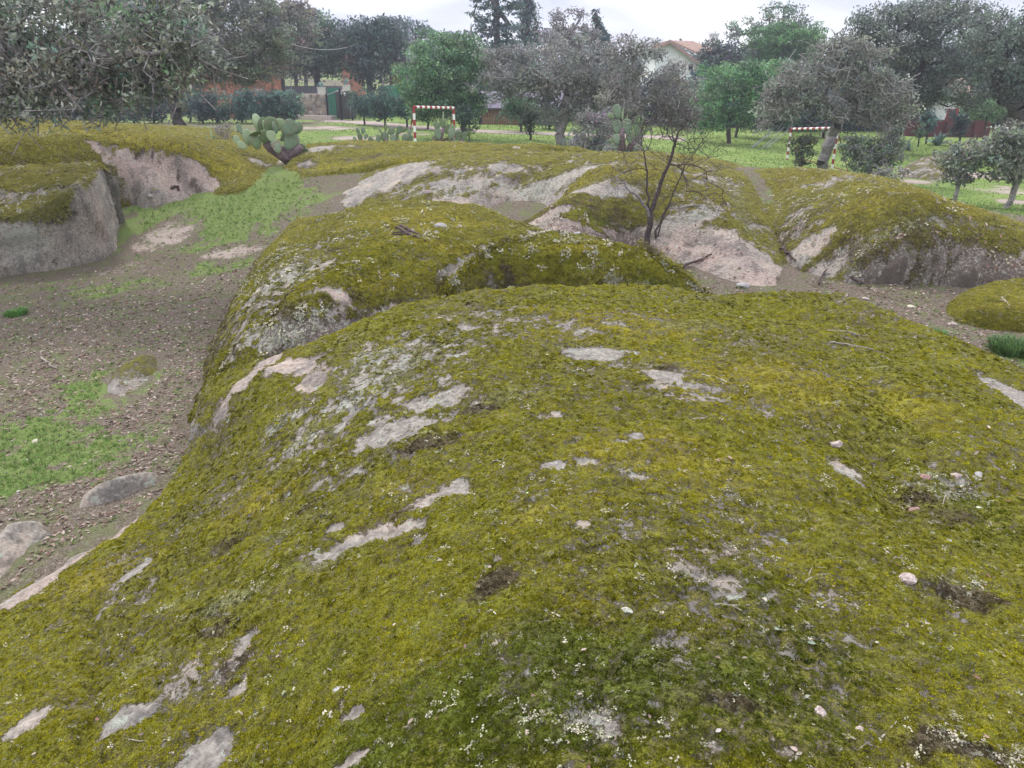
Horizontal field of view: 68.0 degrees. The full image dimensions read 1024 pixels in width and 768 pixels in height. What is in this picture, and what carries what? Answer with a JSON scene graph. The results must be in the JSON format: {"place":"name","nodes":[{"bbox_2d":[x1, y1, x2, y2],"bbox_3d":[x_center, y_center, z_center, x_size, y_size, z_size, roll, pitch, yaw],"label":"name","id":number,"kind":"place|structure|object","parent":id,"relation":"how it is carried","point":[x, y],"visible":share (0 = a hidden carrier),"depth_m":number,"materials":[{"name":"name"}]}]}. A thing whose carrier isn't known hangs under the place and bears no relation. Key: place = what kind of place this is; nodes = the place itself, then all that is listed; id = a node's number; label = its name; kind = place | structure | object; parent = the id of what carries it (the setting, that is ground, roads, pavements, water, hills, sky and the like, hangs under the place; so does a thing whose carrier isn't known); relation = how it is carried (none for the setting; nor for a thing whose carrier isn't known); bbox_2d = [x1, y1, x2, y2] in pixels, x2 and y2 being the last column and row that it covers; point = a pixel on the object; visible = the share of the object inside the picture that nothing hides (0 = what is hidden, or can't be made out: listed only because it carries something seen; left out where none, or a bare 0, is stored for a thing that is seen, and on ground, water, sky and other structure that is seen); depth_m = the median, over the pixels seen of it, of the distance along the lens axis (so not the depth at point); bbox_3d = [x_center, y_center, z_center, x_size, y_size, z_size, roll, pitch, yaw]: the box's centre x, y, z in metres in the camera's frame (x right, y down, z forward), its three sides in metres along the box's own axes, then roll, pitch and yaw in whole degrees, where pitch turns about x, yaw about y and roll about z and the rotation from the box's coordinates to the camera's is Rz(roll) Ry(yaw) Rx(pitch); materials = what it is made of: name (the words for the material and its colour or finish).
{"place":"outdoors","nodes":[
{"label":"outdoors","id":0,"kind":"place"},
{"bbox_2d":[0,58,1023,601],"bbox_3d":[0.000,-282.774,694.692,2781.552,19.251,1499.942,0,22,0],"label":"ground","id":1,"kind":"structure","parent":0,"point":[330,196],"depth_m":10.86,"materials":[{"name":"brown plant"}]},
{"bbox_2d":[1,305,28,317],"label":"grass clump","id":2,"kind":"object","parent":1,"relation":"on","point":[20,311],"visible":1,"depth_m":10.83,"materials":[{"name":"green plant"}]},
{"bbox_2d":[0,521,50,576],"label":"granite slab","id":3,"kind":"structure","parent":1,"relation":"on","point":[17,539],"depth_m":5.19,"materials":[{"name":"stone"}]},
{"bbox_2d":[0,160,125,276],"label":"granite boulder","id":4,"kind":"object","parent":1,"relation":"on","point":[58,216],"visible":0.96,"depth_m":13.30,"materials":[{"name":"stone"}]},
{"bbox_2d":[7,22,136,118],"bbox_3d":[-26.991,-17.982,44.328,10.140,6.292,6.171,0,22,0],"label":"oak tree","id":5,"kind":"object","parent":1,"relation":"on","point":[55,84],"visible":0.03,"depth_m":44.08,"materials":[{"name":"green plant"}]},
{"bbox_2d":[79,472,160,507],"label":"granite slab","id":6,"kind":"structure","parent":1,"relation":"on","point":[120,487],"depth_m":5.82,"materials":[{"name":"stone"}]},
{"bbox_2d":[0,0,247,154],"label":"holm oak","id":7,"kind":"object","parent":1,"relation":"on","point":[152,53],"visible":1,"depth_m":11.30,"materials":[{"name":"green plant"}]},
{"bbox_2d":[107,353,157,396],"bbox_3d":[-4.234,0.050,8.429,0.704,0.401,1.923,-4,22,-10],"label":"rock","id":8,"kind":"object","parent":1,"relation":"on","point":[129,377],"visible":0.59,"depth_m":8.40,"materials":[{"name":"stone"}]},
{"bbox_2d":[121,96,153,123],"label":"hedge shrub","id":9,"kind":"object","parent":1,"relation":"on","point":[134,119],"visible":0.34,"depth_m":50.87,"materials":[{"name":"green plant"}]},
{"bbox_2d":[0,118,278,207],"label":"mossy rock","id":10,"kind":"object","parent":1,"relation":"on","point":[140,162],"visible":0.67,"depth_m":16.48,"materials":[{"name":"stone"}]},
{"bbox_2d":[209,118,237,139],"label":"shrub","id":11,"kind":"object","parent":10,"relation":"on","point":[219,133],"visible":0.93,"depth_m":20.37,"materials":[{"name":"grey plant"}]},
{"bbox_2d":[137,96,169,122],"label":"hedge shrub","id":12,"kind":"object","parent":1,"relation":"on","point":[157,114],"visible":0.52,"depth_m":51.80,"materials":[{"name":"green plant"}]},
{"bbox_2d":[64,0,297,125],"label":"oak tree","id":13,"kind":"object","parent":1,"relation":"on","point":[270,39],"visible":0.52,"depth_m":36.88,"materials":[{"name":"green plant"}]},
{"bbox_2d":[179,88,205,121],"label":"hedge shrub","id":14,"kind":"object","parent":1,"relation":"on","point":[187,112],"visible":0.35,"depth_m":52.29,"materials":[{"name":"green plant"}]},
{"bbox_2d":[187,91,219,123],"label":"hedge shrub","id":15,"kind":"object","parent":1,"relation":"on","point":[203,113],"visible":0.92,"depth_m":50.47,"materials":[{"name":"green plant"}]},
{"bbox_2d":[199,87,234,122],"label":"hedge shrub","id":16,"kind":"object","parent":1,"relation":"on","point":[223,110],"visible":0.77,"depth_m":51.29,"materials":[{"name":"green plant"}]},
{"bbox_2d":[202,72,275,117],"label":"brick wall","id":17,"kind":"structure","parent":1,"relation":"on","point":[233,89],"depth_m":59.94,"materials":[{"name":"brick"}]},
{"bbox_2d":[228,87,255,122],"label":"hedge shrub","id":18,"kind":"object","parent":1,"relation":"on","point":[238,105],"visible":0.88,"depth_m":51.27,"materials":[{"name":"green plant"}]},
{"bbox_2d":[240,86,272,121],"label":"hedge shrub","id":19,"kind":"object","parent":1,"relation":"on","point":[252,109],"visible":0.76,"depth_m":51.11,"materials":[{"name":"green plant"}]},
{"bbox_2d":[233,113,308,164],"bbox_3d":[-5.622,-5.640,17.527,1.768,1.146,0.637,0,22,0],"label":"prickly pear","id":20,"kind":"object","parent":1,"relation":"on","point":[268,128],"visible":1,"depth_m":17.44,"materials":[{"name":"plant"}]},
{"bbox_2d":[256,87,290,118],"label":"hedge shrub","id":21,"kind":"object","parent":1,"relation":"on","point":[269,105],"visible":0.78,"depth_m":51.18,"materials":[{"name":"green plant"}]},
{"bbox_2d":[271,89,307,120],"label":"hedge shrub","id":22,"kind":"object","parent":1,"relation":"on","point":[292,104],"visible":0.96,"depth_m":51.26,"materials":[{"name":"green plant"}]},
{"bbox_2d":[246,0,333,91],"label":"oak tree","id":23,"kind":"object","parent":1,"relation":"on","point":[293,14],"visible":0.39,"depth_m":59.71,"materials":[{"name":"green plant"}]},
{"bbox_2d":[276,0,333,85],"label":"oak tree","id":24,"kind":"object","parent":1,"relation":"on","point":[306,77],"visible":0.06,"depth_m":85.42,"materials":[{"name":"green plant"}]},
{"bbox_2d":[285,31,326,85],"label":"oak tree","id":25,"kind":"object","parent":1,"relation":"on","point":[295,79],"visible":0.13,"depth_m":65.77,"materials":[{"name":"green plant"}]},
{"bbox_2d":[295,94,335,119],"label":"stone wall","id":26,"kind":"structure","parent":1,"relation":"on","point":[315,105],"depth_m":57.23,"materials":[{"name":"stone"}]},
{"bbox_2d":[284,83,350,110],"bbox_3d":[-16.232,-23.802,64.017,6.420,2.970,1.020,6,22,14],"label":"fence","id":27,"kind":"object","parent":1,"relation":"on","point":[305,89],"visible":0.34,"depth_m":63.63,"materials":[{"name":"metal"}]},
{"bbox_2d":[296,16,353,85],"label":"oak tree","id":28,"kind":"object","parent":1,"relation":"on","point":[329,66],"visible":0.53,"depth_m":64.67,"materials":[{"name":"green plant"}]},
{"bbox_2d":[325,89,342,119],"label":"metal gate","id":29,"kind":"structure","parent":1,"relation":"on","point":[340,102],"depth_m":56.10,"materials":[{"name":"metal"}]},
{"bbox_2d":[327,88,339,116],"bbox_3d":[-14.468,-22.781,61.969,0.969,2.586,0.150,0,22,0],"label":"green panel door","id":30,"kind":"structure","parent":29,"relation":"attached to","point":[330,90],"depth_m":61.77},
{"bbox_2d":[335,90,355,118],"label":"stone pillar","id":31,"kind":"structure","parent":1,"relation":"on","point":[348,115],"depth_m":58.30,"materials":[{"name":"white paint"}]},
{"bbox_2d":[325,16,368,41],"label":"oak tree","id":32,"kind":"object","parent":1,"relation":"on","point":[343,23],"visible":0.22,"depth_m":94.42,"materials":[{"name":"green plant"}]},
{"bbox_2d":[341,53,364,95],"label":"orange house","id":33,"kind":"structure","parent":1,"relation":"on","point":[356,86],"depth_m":84.18,"materials":[{"name":"brick"}]},
{"bbox_2d":[308,52,409,80],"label":"thicket","id":34,"kind":"object","parent":1,"relation":"on","point":[375,71],"visible":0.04,"depth_m":101.51,"materials":[{"name":"green plant"}]},
{"bbox_2d":[346,85,381,124],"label":"hedge shrub","id":35,"kind":"object","parent":1,"relation":"on","point":[363,110],"visible":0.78,"depth_m":49.38,"materials":[{"name":"green plant"}]},
{"bbox_2d":[186,199,545,422],"bbox_3d":[-1.579,-1.448,10.615,5.529,1.545,8.140,0,22,0],"label":"mossy rock","id":36,"kind":"object","parent":1,"relation":"on","point":[307,280],"visible":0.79,"depth_m":8.91,"materials":[{"name":"stone"}]},
{"bbox_2d":[337,13,409,111],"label":"oak tree","id":37,"kind":"object","parent":1,"relation":"on","point":[374,36],"visible":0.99,"depth_m":63.12,"materials":[{"name":"green plant"}]},
{"bbox_2d":[362,85,394,125],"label":"hedge shrub","id":38,"kind":"object","parent":1,"relation":"on","point":[378,108],"visible":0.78,"depth_m":48.07,"materials":[{"name":"green plant"}]},
{"bbox_2d":[382,85,412,127],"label":"hedge shrub","id":39,"kind":"object","parent":1,"relation":"on","point":[396,105],"visible":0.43,"depth_m":46.55,"materials":[{"name":"green plant"}]},
{"bbox_2d":[360,14,437,75],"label":"oak tree","id":40,"kind":"object","parent":1,"relation":"on","point":[408,26],"visible":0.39,"depth_m":90.38,"materials":[{"name":"green plant"}]},
{"bbox_2d":[379,76,433,115],"bbox_3d":[-8.658,-23.287,62.011,4.689,3.525,0.788,4,22,9],"label":"fence","id":41,"kind":"object","parent":1,"relation":"on","point":[394,91],"visible":0.14,"depth_m":62.23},
{"bbox_2d":[410,106,455,141],"bbox_3d":[-3.340,-10.127,30.657,1.079,2.172,2.515,18,28,38],"label":"goal frame","id":42,"kind":"object","parent":1,"relation":"on","point":[428,107],"visible":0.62,"depth_m":29.58,"materials":[{"name":"white paint"}]},
{"bbox_2d":[283,140,597,178],"bbox_3d":[-1.836,-6.018,21.145,9.697,1.737,10.029,0,22,0],"label":"mossy rock","id":43,"kind":"object","parent":1,"relation":"on","point":[336,157],"visible":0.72,"depth_m":17.53,"materials":[{"name":"stone"}]},
{"bbox_2d":[353,124,413,141],"bbox_3d":[-3.657,-7.031,21.452,1.746,0.623,0.414,0,22,0],"label":"prickly pear","id":44,"kind":"object","parent":43,"relation":"on","point":[384,136],"visible":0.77,"depth_m":21.43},
{"bbox_2d":[432,113,471,141],"bbox_3d":[-1.701,-7.159,21.378,1.118,0.980,0.379,-1,22,-3],"label":"prickly pear","id":45,"kind":"object","parent":43,"relation":"on","point":[449,130],"visible":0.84,"depth_m":21.34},
{"bbox_2d":[389,25,495,138],"bbox_3d":[-3.509,-15.329,38.913,5.683,5.605,4.246,0,22,0],"label":"evergreen tree","id":46,"kind":"object","parent":1,"relation":"on","point":[451,53],"visible":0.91,"depth_m":38.32,"materials":[{"name":"green plant"}]},
{"bbox_2d":[452,102,480,140],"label":"shrub","id":47,"kind":"object","parent":1,"relation":"on","point":[462,117],"visible":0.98,"depth_m":33.84,"materials":[{"name":"green plant"}]},
{"bbox_2d":[464,0,525,68],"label":"cedar tree","id":48,"kind":"object","parent":1,"relation":"on","point":[498,27],"visible":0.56,"depth_m":67.55,"materials":[{"name":"green plant"}]},
{"bbox_2d":[0,173,1010,569],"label":"pebbles","id":49,"kind":"object","parent":1,"relation":"on","point":[202,357],"visible":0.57,"depth_m":9.23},
{"bbox_2d":[0,282,1023,767],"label":"mossy granite dome","id":50,"kind":"structure","parent":1,"relation":"on","point":[374,530],"depth_m":3.07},
{"bbox_2d":[899,572,916,584],"bbox_3d":[1.443,0.712,2.775,0.058,0.038,0.068,0,22,0],"label":"stone","id":51,"kind":"object","parent":50,"relation":"on","point":[908,578],"visible":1,"depth_m":2.76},
{"bbox_2d":[0,166,1023,591],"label":"grass","id":52,"kind":"structure","parent":1,"relation":"on","point":[50,448],"depth_m":7.67,"materials":[{"name":"plant"}]},
{"bbox_2d":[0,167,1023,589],"bbox_3d":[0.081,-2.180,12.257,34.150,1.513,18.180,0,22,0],"label":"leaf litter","id":53,"kind":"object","parent":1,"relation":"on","point":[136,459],"visible":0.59,"depth_m":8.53,"materials":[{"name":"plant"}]},
{"bbox_2d":[493,95,538,131],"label":"shrub","id":54,"kind":"object","parent":1,"relation":"on","point":[516,108],"visible":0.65,"depth_m":43.95,"materials":[{"name":"green plant"}]},
{"bbox_2d":[479,91,571,124],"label":"wooden shed","id":55,"kind":"structure","parent":1,"relation":"on","point":[493,109],"depth_m":51.23,"materials":[{"name":"wood"}]},
{"bbox_2d":[511,0,545,62],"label":"cypress tree","id":56,"kind":"object","parent":1,"relation":"on","point":[527,16],"visible":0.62,"depth_m":70.17,"materials":[{"name":"green plant"}]},
{"bbox_2d":[521,107,541,139],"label":"shrub","id":57,"kind":"object","parent":1,"relation":"on","point":[528,119],"visible":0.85,"depth_m":39.61,"materials":[{"name":"green plant"}]},
{"bbox_2d":[531,103,570,129],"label":"shrub","id":58,"kind":"object","parent":1,"relation":"on","point":[548,126],"visible":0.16,"depth_m":47.12,"materials":[{"name":"green plant"}]},
{"bbox_2d":[463,28,640,144],"bbox_3d":[2.039,-14.504,37.420,8.992,5.542,4.424,0,22,0],"label":"holm oak","id":59,"kind":"object","parent":1,"relation":"on","point":[532,78],"visible":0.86,"depth_m":36.74,"materials":[{"name":"green plant"}]},
{"bbox_2d":[340,148,788,289],"bbox_3d":[1.102,-4.373,16.907,10.436,1.721,14.669,0,22,0],"label":"mossy rock","id":60,"kind":"object","parent":1,"relation":"on","point":[736,237],"visible":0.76,"depth_m":13.32,"materials":[{"name":"stone"}]},
{"bbox_2d":[534,6,604,121],"bbox_3d":[4.117,-23.123,55.306,5.111,7.996,3.397,0,22,0],"label":"oak tree","id":61,"kind":"object","parent":1,"relation":"on","point":[563,29],"visible":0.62,"depth_m":54.10,"materials":[{"name":"green plant"}]},
{"bbox_2d":[430,227,713,297],"bbox_3d":[0.328,-1.127,9.427,4.180,1.308,1.977,-9,23,-21],"label":"mossy rock","id":62,"kind":"object","parent":1,"relation":"on","point":[553,256],"visible":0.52,"depth_m":9.29,"materials":[{"name":"stone"}]},
{"bbox_2d":[561,106,615,151],"bbox_3d":[2.936,-9.312,28.567,2.110,2.255,2.091,13,25,29],"label":"shrub","id":63,"kind":"object","parent":1,"relation":"on","point":[586,120],"visible":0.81,"depth_m":28.27,"materials":[{"name":"green plant"}]},
{"bbox_2d":[157,119,1023,214],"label":"meadow grass","id":64,"kind":"structure","parent":1,"relation":"on","point":[732,132],"depth_m":42.07,"materials":[{"name":"plant"}]},
{"bbox_2d":[588,8,615,78],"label":"cypress tree","id":65,"kind":"object","parent":1,"relation":"on","point":[597,20],"visible":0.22,"depth_m":66.81,"materials":[{"name":"green plant"}]},
{"bbox_2d":[603,140,648,151],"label":"shrub","id":66,"kind":"object","parent":1,"relation":"on","point":[613,145],"visible":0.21,"depth_m":25.88,"materials":[{"name":"grey plant"}]},
{"bbox_2d":[607,104,647,151],"bbox_3d":[3.596,-8.000,23.731,1.251,1.423,0.514,-2,22,-6],"label":"prickly pear","id":67,"kind":"object","parent":1,"relation":"on","point":[618,113],"visible":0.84,"depth_m":23.75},
{"bbox_2d":[592,30,707,150],"bbox_3d":[6.298,-13.221,34.651,5.334,5.402,3.620,0,22,0],"label":"holm oak","id":68,"kind":"object","parent":1,"relation":"on","point":[619,80],"visible":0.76,"depth_m":34.04,"materials":[{"name":"green plant"}]},
{"bbox_2d":[626,65,681,122],"bbox_3d":[10.242,-21.351,56.130,5.615,4.311,5.108,0,22,0],"label":"thicket","id":69,"kind":"object","parent":1,"relation":"on","point":[643,92],"visible":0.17,"depth_m":54.98,"materials":[{"name":"green plant"}]},
{"bbox_2d":[597,85,735,248],"bbox_3d":[2.485,-3.259,11.980,2.321,2.728,1.401,0,22,0],"label":"bare tree","id":70,"kind":"object","parent":1,"relation":"on","point":[649,210],"visible":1,"depth_m":11.94,"materials":[{"name":"brown plant"}]},
{"bbox_2d":[641,31,719,104],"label":"white house","id":71,"kind":"structure","parent":1,"relation":"on","point":[675,50],"depth_m":77.54,"materials":[{"name":"ceramic"}]},
{"bbox_2d":[654,69,719,128],"bbox_3d":[12.629,-20.328,54.296,4.968,4.051,4.649,0,22,0],"label":"thicket","id":72,"kind":"object","parent":1,"relation":"on","point":[691,72],"visible":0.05,"depth_m":53.62,"materials":[{"name":"green plant"}]},
{"bbox_2d":[686,60,737,102],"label":"thicket","id":73,"kind":"object","parent":1,"relation":"on","point":[711,65],"visible":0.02,"depth_m":59.01,"materials":[{"name":"green plant"}]},
{"bbox_2d":[693,33,756,80],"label":"oak tree","id":74,"kind":"object","parent":1,"relation":"on","point":[725,52],"visible":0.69,"depth_m":59.96,"materials":[{"name":"green plant"}]},
{"bbox_2d":[688,57,795,143],"bbox_3d":[12.968,-16.085,43.295,6.127,4.796,3.715,0,22,0],"label":"evergreen tree","id":75,"kind":"object","parent":1,"relation":"on","point":[727,106],"visible":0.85,"depth_m":42.55,"materials":[{"name":"green plant"}]},
{"bbox_2d":[732,93,805,137],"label":"evergreen tree","id":76,"kind":"object","parent":1,"relation":"on","point":[787,123],"visible":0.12,"depth_m":47.03,"materials":[{"name":"green plant"}]},
{"bbox_2d":[722,0,824,39],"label":"eucalyptus tree","id":77,"kind":"object","parent":1,"relation":"on","point":[786,9],"visible":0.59,"depth_m":79.16,"materials":[{"name":"green plant"}]},
{"bbox_2d":[739,18,828,69],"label":"umbrella pine","id":78,"kind":"object","parent":1,"relation":"on","point":[771,45],"visible":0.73,"depth_m":64.96,"materials":[{"name":"green plant"}]},
{"bbox_2d":[755,58,831,131],"bbox_3d":[19.868,-20.600,54.187,5.674,5.017,5.100,8,23,19],"label":"thicket","id":79,"kind":"object","parent":1,"relation":"on","point":[785,127],"visible":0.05,"depth_m":53.70,"materials":[{"name":"green plant"}]},
{"bbox_2d":[784,131,818,166],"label":"shrub","id":80,"kind":"object","parent":1,"relation":"on","point":[803,143],"visible":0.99,"depth_m":29.11,"materials":[{"name":"green plant"}]},
{"bbox_2d":[786,127,848,171],"bbox_3d":[14.327,-11.096,35.439,1.131,2.016,5.092,-2,22,-5],"label":"goal frame","id":81,"kind":"object","parent":1,"relation":"on","point":[816,128],"visible":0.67,"depth_m":34.56,"materials":[{"name":"white paint"}]},
{"bbox_2d":[747,24,925,168],"bbox_3d":[12.522,-10.717,29.259,6.812,5.693,2.994,0,22,0],"label":"olive tree","id":82,"kind":"object","parent":1,"relation":"on","point":[785,93],"visible":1,"depth_m":28.58,"materials":[{"name":"green plant"}]},
{"bbox_2d":[787,100,890,137],"bbox_3d":[21.196,-17.193,49.113,7.452,2.731,3.200,0,22,0],"label":"shrub","id":83,"kind":"object","parent":1,"relation":"on","point":[846,125],"visible":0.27,"depth_m":49.07,"materials":[{"name":"green plant"}]},
{"bbox_2d":[811,60,874,131],"bbox_3d":[24.290,-21.415,56.076,5.485,5.322,5.607,0,22,0],"label":"thicket","id":84,"kind":"object","parent":1,"relation":"on","point":[829,90],"visible":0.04,"depth_m":55.45,"materials":[{"name":"green plant"}]},
{"bbox_2d":[835,123,913,173],"bbox_3d":[13.728,-8.682,28.868,2.953,2.381,1.627,0,22,0],"label":"shrub","id":85,"kind":"object","parent":1,"relation":"on","point":[887,147],"visible":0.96,"depth_m":28.61,"materials":[{"name":"green plant"}]},
{"bbox_2d":[754,166,1023,287],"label":"mossy rock","id":86,"kind":"object","parent":1,"relation":"on","point":[840,226],"visible":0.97,"depth_m":10.93,"materials":[{"name":"stone"}]},
{"bbox_2d":[868,163,912,180],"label":"shrub","id":87,"kind":"object","parent":1,"relation":"on","point":[882,172],"visible":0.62,"depth_m":23.16,"materials":[{"name":"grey plant"}]},
{"bbox_2d":[911,122,926,146],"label":"shrub","id":88,"kind":"object","parent":1,"relation":"on","point":[920,133],"visible":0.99,"depth_m":44.63,"materials":[{"name":"green plant"}]},
{"bbox_2d":[835,0,1014,152],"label":"oak tree","id":89,"kind":"object","parent":1,"relation":"on","point":[910,55],"visible":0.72,"depth_m":39.48,"materials":[{"name":"green plant"}]},
{"bbox_2d":[916,108,942,143],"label":"conifer shrub","id":90,"kind":"object","parent":1,"relation":"on","point":[930,127],"visible":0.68,"depth_m":46.21,"materials":[{"name":"green plant"}]},
{"bbox_2d":[899,155,961,180],"bbox_3d":[18.345,-9.311,33.273,2.748,0.966,5.929,11,24,26],"label":"pale outcrop","id":91,"kind":"object","parent":1,"relation":"on","point":[923,168],"visible":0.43,"depth_m":32.69,"materials":[{"name":"stone"}]},
{"bbox_2d":[927,131,948,145],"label":"agave","id":92,"kind":"object","parent":1,"relation":"on","point":[938,140],"visible":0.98,"depth_m":45.74,"materials":[{"name":"green plant"}]},
{"bbox_2d":[910,78,979,120],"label":"white house","id":93,"kind":"structure","parent":1,"relation":"on","point":[939,113],"depth_m":58.57,"materials":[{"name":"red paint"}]},
{"bbox_2d":[903,117,991,137],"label":"garden wall","id":94,"kind":"structure","parent":1,"relation":"on","point":[977,128],"depth_m":52.03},
{"bbox_2d":[929,138,990,199],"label":"young oak","id":95,"kind":"object","parent":1,"relation":"on","point":[957,170],"visible":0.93,"depth_m":23.53,"materials":[{"name":"green plant"}]},
{"bbox_2d":[947,112,972,146],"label":"conifer shrub","id":96,"kind":"object","parent":1,"relation":"on","point":[960,120],"visible":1,"depth_m":44.45,"materials":[{"name":"green plant"}]},
{"bbox_2d":[937,1,1023,135],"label":"oak tree","id":97,"kind":"object","parent":1,"relation":"on","point":[1005,75],"visible":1,"depth_m":36.55,"materials":[{"name":"green plant"}]},
{"bbox_2d":[956,98,1007,142],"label":"fruit tree","id":98,"kind":"object","parent":1,"relation":"on","point":[988,113],"visible":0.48,"depth_m":46.03,"materials":[{"name":"green plant"}]},
{"bbox_2d":[946,277,1023,332],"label":"mossy rock","id":99,"kind":"object","parent":1,"relation":"on","point":[983,306],"visible":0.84,"depth_m":9.54,"materials":[{"name":"stone"}]},
{"bbox_2d":[963,116,1023,207],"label":"young oak","id":100,"kind":"object","parent":1,"relation":"on","point":[1010,144],"visible":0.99,"depth_m":22.91,"materials":[{"name":"green plant"}]},
{"bbox_2d":[969,68,1019,128],"bbox_3d":[40.327,-23.287,61.736,6.597,5.226,5.896,-13,25,-30],"label":"thicket","id":101,"kind":"object","parent":1,"relation":"on","point":[998,121],"visible":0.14,"depth_m":61.31,"materials":[{"name":"green plant"}]},
{"bbox_2d":[986,332,1023,358],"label":"grass clump","id":102,"kind":"object","parent":1,"relation":"on","point":[1011,346],"visible":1,"depth_m":8.28,"materials":[{"name":"green plant"}]},
{"bbox_2d":[3,0,1023,68],"label":"sky","id":103,"kind":"structure","parent":0,"point":[687,20],"materials":[{"name":"white"}]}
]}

